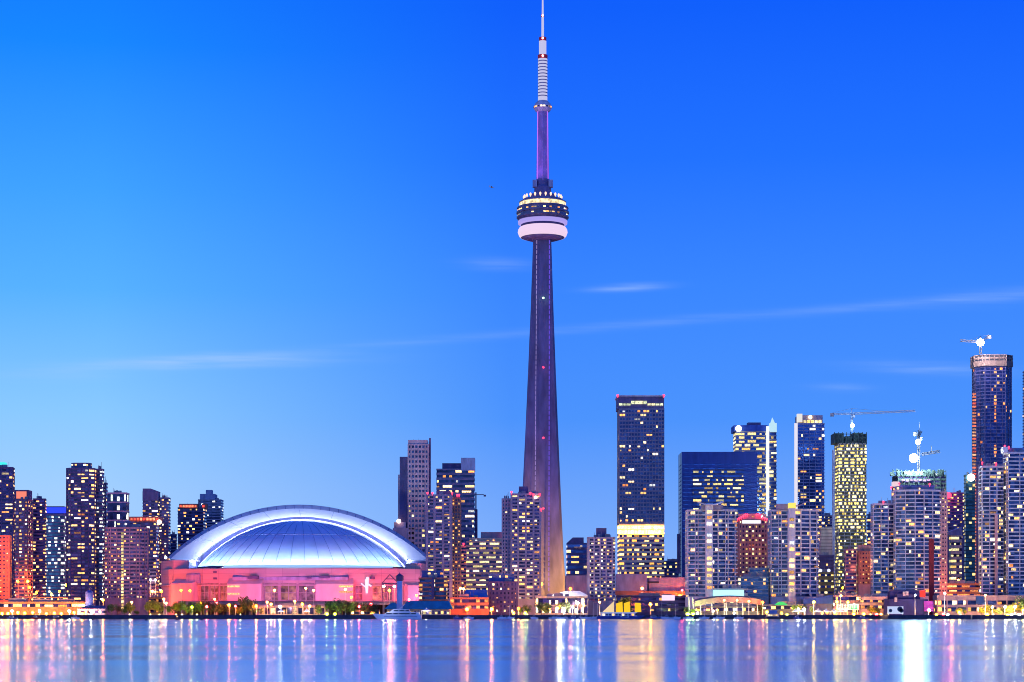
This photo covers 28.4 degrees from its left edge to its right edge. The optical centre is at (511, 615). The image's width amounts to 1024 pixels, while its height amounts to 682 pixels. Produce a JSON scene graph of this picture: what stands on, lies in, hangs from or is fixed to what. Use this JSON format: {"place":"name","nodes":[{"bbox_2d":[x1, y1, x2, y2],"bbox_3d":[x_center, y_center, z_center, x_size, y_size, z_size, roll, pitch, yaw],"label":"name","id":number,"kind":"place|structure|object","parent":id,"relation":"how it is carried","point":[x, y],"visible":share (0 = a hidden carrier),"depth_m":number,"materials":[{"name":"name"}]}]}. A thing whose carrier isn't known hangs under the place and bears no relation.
{"place":"outdoors","nodes":[
{"label":"outdoors","id":0,"kind":"place"},
{"bbox_2d":[0,532,11,601],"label":"apartment block","id":1,"kind":"structure","parent":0,"point":[5,567],"depth_m":1581.12,"materials":[{"name":"red brick"}]},
{"bbox_2d":[0,462,14,597],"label":"apartment tower","id":2,"kind":"structure","parent":0,"point":[7,500],"depth_m":1642.68,"materials":[{"name":"grey concrete"}]},
{"bbox_2d":[15,490,32,601],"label":"apartment tower","id":3,"kind":"structure","parent":0,"point":[23,537],"depth_m":1701.56,"materials":[{"name":"concrete"}]},
{"bbox_2d":[33,493,46,596],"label":"apartment tower","id":4,"kind":"structure","parent":0,"point":[39,544],"depth_m":1761.17,"materials":[{"name":"concrete"}]},
{"bbox_2d":[46,506,65,596],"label":"office tower","id":5,"kind":"structure","parent":0,"point":[56,549],"depth_m":1820.32,"materials":[{"name":"glass"}]},
{"bbox_2d":[66,462,107,605],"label":"apartment tower","id":6,"kind":"structure","parent":0,"point":[86,505],"depth_m":1661.19,"materials":[{"name":"grey concrete"}]},
{"bbox_2d":[67,464,107,588],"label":"window","id":7,"kind":"structure","parent":6,"relation":"in","point":[71,464],"depth_m":1661.32,"materials":[{"name":"yellow glass"}]},
{"bbox_2d":[107,488,129,526],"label":"office tower","id":8,"kind":"structure","parent":0,"point":[118,503],"depth_m":1900.32,"materials":[{"name":"purple concrete"}]},
{"bbox_2d":[105,521,148,614],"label":"apartment block","id":9,"kind":"structure","parent":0,"point":[126,561],"depth_m":1585.32,"materials":[{"name":"concrete"}]},
{"bbox_2d":[129,517,162,596],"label":"apartment block","id":10,"kind":"structure","parent":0,"point":[152,524],"depth_m":1700.12,"materials":[{"name":"grey concrete"}]},
{"bbox_2d":[149,594,163,614],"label":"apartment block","id":11,"kind":"structure","parent":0,"point":[159,598],"depth_m":1620.32,"materials":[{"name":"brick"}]},
{"bbox_2d":[170,531,176,559],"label":"apartment tower","id":12,"kind":"structure","parent":0,"point":[173,540],"depth_m":2050.32,"materials":[{"name":"blue glass"}]},
{"bbox_2d":[178,504,207,547],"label":"apartment tower","id":13,"kind":"structure","parent":0,"point":[192,521],"depth_m":2100.10,"materials":[{"name":"concrete"}]},
{"bbox_2d":[198,490,223,567],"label":"apartment tower","id":14,"kind":"structure","parent":0,"point":[215,512],"depth_m":2200.32,"materials":[{"name":"blue glass"}]},
{"bbox_2d":[259,603,326,614],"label":"glass pavilion","id":15,"kind":"structure","parent":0,"point":[291,608],"depth_m":1560.10,"materials":[{"name":"beige glass"}]},
{"bbox_2d":[419,571,447,600],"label":"apartment block","id":16,"kind":"structure","parent":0,"point":[433,585],"depth_m":1600.92,"materials":[{"name":"brick"}]},
{"bbox_2d":[436,458,477,545],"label":"office tower","id":17,"kind":"structure","parent":0,"point":[456,478],"depth_m":2100.10,"materials":[{"name":"blue concrete"}]},
{"bbox_2d":[461,532,501,594],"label":"hotel","id":18,"kind":"structure","parent":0,"point":[481,559],"depth_m":1760.10,"materials":[{"name":"beige stone"}]},
{"bbox_2d":[488,574,517,614],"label":"apartment block","id":19,"kind":"structure","parent":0,"point":[502,592],"depth_m":1564.75,"materials":[{"name":"brick"}]},
{"bbox_2d":[0,619,1023,681],"bbox_3d":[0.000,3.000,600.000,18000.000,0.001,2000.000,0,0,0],"label":"lake water","id":20,"kind":"structure","parent":0,"point":[517,650],"depth_m":171.09,"materials":[{"name":"blue liquid"}]},
{"bbox_2d":[372,604,421,618],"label":"yacht","id":21,"kind":"object","parent":20,"relation":"on","point":[399,613],"visible":0.85,"depth_m":1487.19,"materials":[{"name":"white"}]},
{"bbox_2d":[596,601,644,618],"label":"party boat","id":22,"kind":"object","parent":20,"relation":"on","point":[608,612],"visible":0.9,"depth_m":1492.00,"materials":[{"name":"yellow"}]},
{"bbox_2d":[765,610,779,618],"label":"ferry","id":23,"kind":"object","parent":20,"relation":"on","point":[772,614],"visible":0.84,"depth_m":1487.96,"materials":[{"name":"grey metal"}]},
{"bbox_2d":[0,0,1023,575],"label":"sky","id":24,"kind":"structure","parent":0,"point":[253,253],"materials":[{"name":"blue"}]},
{"bbox_2d":[502,486,541,614],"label":"apartment tower","id":25,"kind":"structure","parent":0,"point":[521,534],"depth_m":1680.10,"materials":[{"name":"purple concrete"}]},
{"bbox_2d":[516,0,568,595],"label":"observation tower","id":26,"kind":"structure","parent":0,"point":[542,212],"depth_m":1923.09,"materials":[{"name":"concrete"}]},
{"bbox_2d":[535,593,587,614],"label":"market hall","id":27,"kind":"structure","parent":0,"point":[556,599],"depth_m":1570.32,"materials":[{"name":"beige stone"}]},
{"bbox_2d":[566,537,586,574],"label":"office block","id":28,"kind":"structure","parent":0,"point":[576,555],"depth_m":1800.10,"materials":[{"name":"blue glass"}]},
{"bbox_2d":[587,528,614,614],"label":"apartment tower","id":29,"kind":"structure","parent":0,"point":[601,565],"depth_m":1620.00,"materials":[{"name":"purple concrete"}]},
{"bbox_2d":[615,394,664,577],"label":"office tower","id":30,"kind":"structure","parent":0,"point":[640,483],"depth_m":1900.00,"materials":[{"name":"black glass"}]},
{"bbox_2d":[617,526,663,576],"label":"window","id":31,"kind":"structure","parent":30,"relation":"in","point":[647,526],"depth_m":1900.29,"materials":[{"name":"yellow glass"}]},
{"bbox_2d":[620,410,663,520],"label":"window","id":32,"kind":"structure","parent":30,"relation":"in","point":[638,410],"depth_m":1899.83,"materials":[{"name":"yellow glass"}]},
{"bbox_2d":[615,590,685,614],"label":"office block","id":33,"kind":"structure","parent":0,"point":[667,604],"depth_m":1640.02,"materials":[{"name":"grey concrete"}]},
{"bbox_2d":[664,559,677,576],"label":"office block","id":34,"kind":"structure","parent":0,"point":[670,567],"depth_m":2300.10,"materials":[{"name":"blue glass"}]},
{"bbox_2d":[677,452,756,576],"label":"office tower","id":35,"kind":"structure","parent":0,"point":[728,479],"depth_m":2000.00,"materials":[{"name":"blue glass"}]},
{"bbox_2d":[696,602,759,614],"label":"marina building","id":36,"kind":"structure","parent":0,"point":[736,608],"depth_m":1556.02,"materials":[{"name":"grey concrete"}]},
{"bbox_2d":[736,512,767,583],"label":"hotel","id":37,"kind":"structure","parent":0,"point":[752,540],"depth_m":1680.00,"materials":[{"name":"brick"}]},
{"bbox_2d":[737,568,768,606],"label":"apartment block","id":38,"kind":"structure","parent":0,"point":[754,581],"depth_m":1600.72,"materials":[{"name":"blue glass"}]},
{"bbox_2d":[731,418,776,518],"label":"office tower","id":39,"kind":"structure","parent":0,"point":[759,438],"depth_m":2150.10,"materials":[{"name":"glass"}]},
{"bbox_2d":[761,601,802,614],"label":"marina building","id":40,"kind":"structure","parent":0,"point":[784,607],"depth_m":1560.02,"materials":[{"name":"grey concrete"}]},
{"bbox_2d":[794,414,824,554],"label":"apartment tower","id":41,"kind":"structure","parent":0,"point":[809,459],"depth_m":2050.10,"materials":[{"name":"blue glass"}]},
{"bbox_2d":[818,527,834,612],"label":"office block","id":42,"kind":"structure","parent":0,"point":[826,570],"depth_m":1700.17,"materials":[{"name":"grey concrete"}]},
{"bbox_2d":[824,512,831,526],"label":"apartment tower","id":43,"kind":"structure","parent":0,"point":[828,519],"depth_m":2200.32,"materials":[{"name":"blue concrete"}]},
{"bbox_2d":[831,432,866,594],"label":"unfinished tower","id":44,"kind":"structure","parent":0,"point":[849,488],"depth_m":1900.10,"materials":[{"name":"glass"}]},
{"bbox_2d":[839,445,866,585],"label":"window","id":45,"kind":"structure","parent":44,"relation":"in","point":[847,445],"depth_m":1900.29,"materials":[{"name":"yellow glass"}]},
{"bbox_2d":[830,408,914,431],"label":"tower crane","id":46,"kind":"object","parent":44,"relation":"on","point":[853,415],"visible":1,"depth_m":1897.16,"materials":[{"name":"metal"}]},
{"bbox_2d":[844,545,870,596],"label":"apartment block","id":47,"kind":"structure","parent":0,"point":[857,570],"depth_m":1650.00,"materials":[{"name":"brown stone"}]},
{"bbox_2d":[867,512,871,593],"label":"office block","id":48,"kind":"structure","parent":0,"point":[869,529],"depth_m":2300.10,"materials":[{"name":"concrete"}]},
{"bbox_2d":[947,527,961,580],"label":"office block","id":49,"kind":"structure","parent":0,"point":[955,553],"depth_m":1720.10,"materials":[{"name":"blue glass"}]},
{"bbox_2d":[947,490,963,582],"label":"office tower","id":50,"kind":"structure","parent":0,"point":[955,510],"depth_m":2000.10,"materials":[{"name":"purple concrete"}]},
{"bbox_2d":[947,577,979,594],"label":"parking garage","id":51,"kind":"structure","parent":0,"point":[959,587],"depth_m":1610.10,"materials":[{"name":"orange concrete"}]},
{"bbox_2d":[964,472,975,582],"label":"apartment tower","id":52,"kind":"structure","parent":0,"point":[969,527],"depth_m":1740.32,"materials":[{"name":"teal glass"}]},
{"bbox_2d":[970,354,1012,594],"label":"apartment tower","id":53,"kind":"structure","parent":0,"point":[991,405],"depth_m":1800.32,"materials":[{"name":"blue glass"}]},
{"bbox_2d":[960,335,990,353],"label":"tower crane","id":54,"kind":"object","parent":53,"relation":"on","point":[980,342],"visible":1,"depth_m":1801.06,"materials":[{"name":"metal"}]},
{"bbox_2d":[1023,371,1023,447],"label":"apartment tower","id":55,"kind":"structure","parent":0,"point":[1023,409],"depth_m":2014.65,"materials":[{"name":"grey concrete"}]},
{"bbox_3d":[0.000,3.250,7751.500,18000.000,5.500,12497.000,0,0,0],"label":"ground","id":56,"kind":"structure","parent":0,"visible":0},
{"bbox_2d":[0,597,84,614],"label":"quay terminal","id":57,"kind":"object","parent":56,"relation":"on","point":[51,605],"visible":0.88,"depth_m":1548.02,"materials":[{"name":"brick"}]},
{"bbox_2d":[85,590,93,605],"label":"silo","id":58,"kind":"object","parent":56,"relation":"on","point":[89,596],"visible":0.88,"depth_m":1530.53,"materials":[{"name":"blue concrete"}]},
{"bbox_2d":[77,601,106,614],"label":"boat","id":59,"kind":"object","parent":56,"relation":"on","point":[96,610],"visible":0.9,"depth_m":1528.00,"materials":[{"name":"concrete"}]},
{"bbox_2d":[125,601,135,613],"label":"broadleaf tree","id":60,"kind":"object","parent":56,"relation":"on","point":[130,607],"visible":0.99,"depth_m":1537.27,"materials":[{"name":"green plant"}]},
{"bbox_2d":[147,600,160,614],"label":"broadleaf tree","id":61,"kind":"object","parent":56,"relation":"on","point":[153,603],"visible":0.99,"depth_m":1527.96,"materials":[{"name":"green plant"}]},
{"bbox_2d":[142,488,170,593],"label":"apartment tower","id":62,"kind":"structure","parent":56,"relation":"on","point":[154,503],"depth_m":1955.00,"materials":[{"name":"blue concrete"}]},
{"bbox_2d":[196,599,208,614],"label":"broadleaf tree","id":63,"kind":"object","parent":56,"relation":"on","point":[202,605],"visible":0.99,"depth_m":1530.85,"materials":[{"name":"green plant"}]},
{"bbox_2d":[205,601,217,614],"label":"broadleaf tree","id":64,"kind":"object","parent":56,"relation":"on","point":[212,606],"visible":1,"depth_m":1536.14,"materials":[{"name":"green plant"}]},
{"bbox_2d":[213,601,222,614],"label":"broadleaf tree","id":65,"kind":"object","parent":56,"relation":"on","point":[216,609],"visible":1,"depth_m":1528.76,"materials":[{"name":"green plant"}]},
{"bbox_2d":[238,596,254,614],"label":"broadleaf tree","id":66,"kind":"object","parent":56,"relation":"on","point":[241,602],"visible":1,"depth_m":1534.93,"materials":[{"name":"green plant"}]},
{"bbox_2d":[245,599,257,614],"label":"broadleaf tree","id":67,"kind":"object","parent":56,"relation":"on","point":[252,605],"visible":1,"depth_m":1527.63,"materials":[{"name":"green plant"}]},
{"bbox_2d":[160,505,425,614],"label":"domed stadium","id":68,"kind":"object","parent":56,"relation":"on","point":[298,535],"visible":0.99,"depth_m":1812.11,"materials":[{"name":"concrete"}]},
{"bbox_2d":[201,583,208,599],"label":"window","id":69,"kind":"structure","parent":68,"relation":"in","point":[204,589],"depth_m":1799.16,"materials":[{"name":"pink glass"}]},
{"bbox_2d":[210,583,218,599],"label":"window","id":70,"kind":"structure","parent":68,"relation":"in","point":[214,590],"depth_m":1796.53,"materials":[{"name":"pink glass"}]},
{"bbox_2d":[220,583,226,599],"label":"window","id":71,"kind":"structure","parent":68,"relation":"in","point":[223,589],"depth_m":1794.78,"materials":[{"name":"pink"}]},
{"bbox_2d":[265,583,277,599],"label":"window","id":72,"kind":"structure","parent":68,"relation":"in","point":[270,594],"depth_m":1787.34,"materials":[{"name":"pink glass"}]},
{"bbox_2d":[281,583,296,599],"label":"window","id":73,"kind":"structure","parent":68,"relation":"in","point":[287,592],"depth_m":1787.34,"materials":[{"name":"pink glass"}]},
{"bbox_2d":[298,583,313,599],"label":"window","id":74,"kind":"structure","parent":68,"relation":"in","point":[303,594],"depth_m":1787.34,"materials":[{"name":"pink glass"}]},
{"bbox_2d":[355,586,362,600],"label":"window","id":75,"kind":"structure","parent":68,"relation":"in","point":[358,589],"depth_m":1791.27,"materials":[{"name":"pink glass"}]},
{"bbox_2d":[372,583,381,600],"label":"window","id":76,"kind":"structure","parent":68,"relation":"in","point":[376,590],"depth_m":1794.78,"materials":[{"name":"pink glass"}]},
{"bbox_2d":[383,586,391,600],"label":"window","id":77,"kind":"structure","parent":68,"relation":"in","point":[385,589],"depth_m":1796.97,"materials":[{"name":"pink glass"}]},
{"bbox_2d":[174,601,450,614],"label":"trees","id":78,"kind":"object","parent":56,"relation":"on","point":[383,605],"visible":0.23,"depth_m":1698.00,"materials":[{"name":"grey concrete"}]},
{"bbox_2d":[324,601,333,614],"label":"broadleaf tree","id":79,"kind":"object","parent":56,"relation":"on","point":[328,604],"visible":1,"depth_m":1535.26,"materials":[{"name":"green plant"}]},
{"bbox_2d":[331,598,343,614],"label":"broadleaf tree","id":80,"kind":"object","parent":56,"relation":"on","point":[338,604],"visible":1,"depth_m":1529.75,"materials":[{"name":"green plant"}]},
{"bbox_2d":[334,600,348,614],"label":"broadleaf tree","id":81,"kind":"object","parent":56,"relation":"on","point":[344,607],"visible":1,"depth_m":1533.38,"materials":[{"name":"green plant"}]},
{"bbox_2d":[348,601,358,614],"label":"broadleaf tree","id":82,"kind":"object","parent":56,"relation":"on","point":[353,605],"visible":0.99,"depth_m":1531.95,"materials":[{"name":"green plant"}]},
{"bbox_2d":[350,609,379,614],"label":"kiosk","id":83,"kind":"object","parent":56,"relation":"on","point":[359,613],"visible":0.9,"depth_m":1535.05,"materials":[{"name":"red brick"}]},
{"bbox_2d":[360,602,372,614],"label":"broadleaf tree","id":84,"kind":"object","parent":56,"relation":"on","point":[366,607],"visible":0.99,"depth_m":1528.26,"materials":[{"name":"green plant"}]},
{"bbox_2d":[396,573,403,608],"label":"lighthouse","id":85,"kind":"object","parent":56,"relation":"on","point":[399,578],"visible":0.95,"depth_m":1513.12,"materials":[{"name":"blue"}]},
{"bbox_2d":[398,438,430,559],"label":"apartment tower","id":86,"kind":"structure","parent":56,"relation":"on","point":[414,482],"depth_m":2000.32,"materials":[{"name":"grey concrete"}]},
{"bbox_2d":[385,601,452,614],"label":"ferry terminal","id":87,"kind":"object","parent":56,"relation":"on","point":[440,607],"visible":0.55,"depth_m":1522.00,"materials":[{"name":"blue metal"}]},
{"bbox_2d":[426,491,460,600],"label":"apartment tower","id":88,"kind":"structure","parent":56,"relation":"on","point":[443,531],"depth_m":1700.10,"materials":[{"name":"purple concrete"}]},
{"bbox_2d":[450,589,488,614],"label":"restaurant","id":89,"kind":"structure","parent":56,"relation":"on","point":[474,601],"depth_m":1545.10,"materials":[{"name":"orange brick"}]},
{"bbox_2d":[0,615,1023,618],"bbox_3d":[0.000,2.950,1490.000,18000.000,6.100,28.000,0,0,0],"label":"sea wall","id":90,"kind":"structure","parent":56,"relation":"on","point":[515,616],"depth_m":1499.84,"materials":[{"name":"black concrete"}]},
{"bbox_2d":[543,603,551,614],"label":"broadleaf tree","id":91,"kind":"object","parent":56,"relation":"on","point":[547,609],"visible":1,"depth_m":1529.07,"materials":[{"name":"green plant"}]},
{"bbox_2d":[559,602,569,614],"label":"broadleaf tree","id":92,"kind":"object","parent":56,"relation":"on","point":[566,606],"visible":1,"depth_m":1533.79,"materials":[{"name":"green plant"}]},
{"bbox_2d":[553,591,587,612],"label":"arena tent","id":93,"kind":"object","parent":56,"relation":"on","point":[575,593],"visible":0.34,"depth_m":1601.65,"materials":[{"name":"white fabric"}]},
{"bbox_2d":[565,574,684,610],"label":"convention hall","id":94,"kind":"structure","parent":56,"relation":"on","point":[629,584],"depth_m":1708.00,"materials":[{"name":"red metal"}]},
{"bbox_2d":[685,501,737,614],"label":"condominium","id":95,"kind":"structure","parent":56,"relation":"on","point":[710,546],"depth_m":1592.38,"materials":[{"name":"concrete"}]},
{"bbox_2d":[688,595,760,614],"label":"pergola","id":96,"kind":"object","parent":56,"relation":"on","point":[719,599],"visible":0.81,"depth_m":1530.00,"materials":[{"name":"orange paint"}]},
{"bbox_2d":[713,585,747,605],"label":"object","id":97,"kind":"object","parent":56,"relation":"on","point":[735,590],"visible":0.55,"depth_m":1577.15,"materials":[{"name":"grey concrete"}]},
{"bbox_2d":[768,501,818,612],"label":"condominium","id":98,"kind":"structure","parent":56,"relation":"on","point":[793,547],"depth_m":1592.17,"materials":[{"name":"concrete"}]},
{"bbox_2d":[803,594,832,614],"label":"theatre","id":99,"kind":"structure","parent":56,"relation":"on","point":[822,602],"depth_m":1575.00,"materials":[{"name":"blue concrete"}]},
{"bbox_2d":[833,588,860,614],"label":"shop row","id":100,"kind":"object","parent":56,"relation":"on","point":[853,598],"visible":0.75,"depth_m":1565.10,"materials":[{"name":"beige stone"}]},
{"bbox_2d":[837,604,858,614],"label":"signboard","id":101,"kind":"object","parent":56,"relation":"on","point":[851,606],"visible":0.99,"depth_m":1529.75,"materials":[{"name":"grey"}]},
{"bbox_2d":[859,594,886,614],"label":"shop row","id":102,"kind":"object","parent":56,"relation":"on","point":[874,600],"visible":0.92,"depth_m":1556.10,"materials":[{"name":"beige stone"}]},
{"bbox_2d":[887,606,903,614],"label":"billboard","id":103,"kind":"object","parent":56,"relation":"on","point":[895,610],"visible":0.91,"depth_m":1514.75,"materials":[{"name":"grey"}]},
{"bbox_2d":[884,590,932,614],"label":"theatre","id":104,"kind":"structure","parent":56,"relation":"on","point":[909,602],"depth_m":1546.00,"materials":[{"name":"concrete"}]},
{"bbox_2d":[871,481,946,614],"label":"condominium","id":105,"kind":"structure","parent":56,"relation":"on","point":[908,537],"depth_m":1604.75,"materials":[{"name":"concrete"}]},
{"bbox_2d":[890,469,945,490],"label":"unfinished tower","id":106,"kind":"structure","parent":56,"relation":"on","point":[924,477],"depth_m":1680.00,"materials":[{"name":"grey concrete"}]},
{"bbox_2d":[910,423,939,469],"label":"tower crane","id":107,"kind":"object","parent":106,"relation":"on","point":[914,458],"visible":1,"depth_m":1689.10,"materials":[{"name":"metal"}]},
{"bbox_2d":[933,595,1023,614],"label":"shop row","id":108,"kind":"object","parent":56,"relation":"on","point":[970,604],"visible":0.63,"depth_m":1560.00,"materials":[{"name":"pink stone"}]},
{"bbox_2d":[978,445,1023,594],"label":"condominium","id":109,"kind":"structure","parent":56,"relation":"on","point":[991,524],"depth_m":1598.28,"materials":[{"name":"concrete"}]},
{"bbox_2d":[1014,595,1023,609],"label":"broadleaf tree","id":110,"kind":"object","parent":56,"relation":"on","point":[1021,601],"visible":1,"depth_m":1531.55,"materials":[{"name":"green plant"}]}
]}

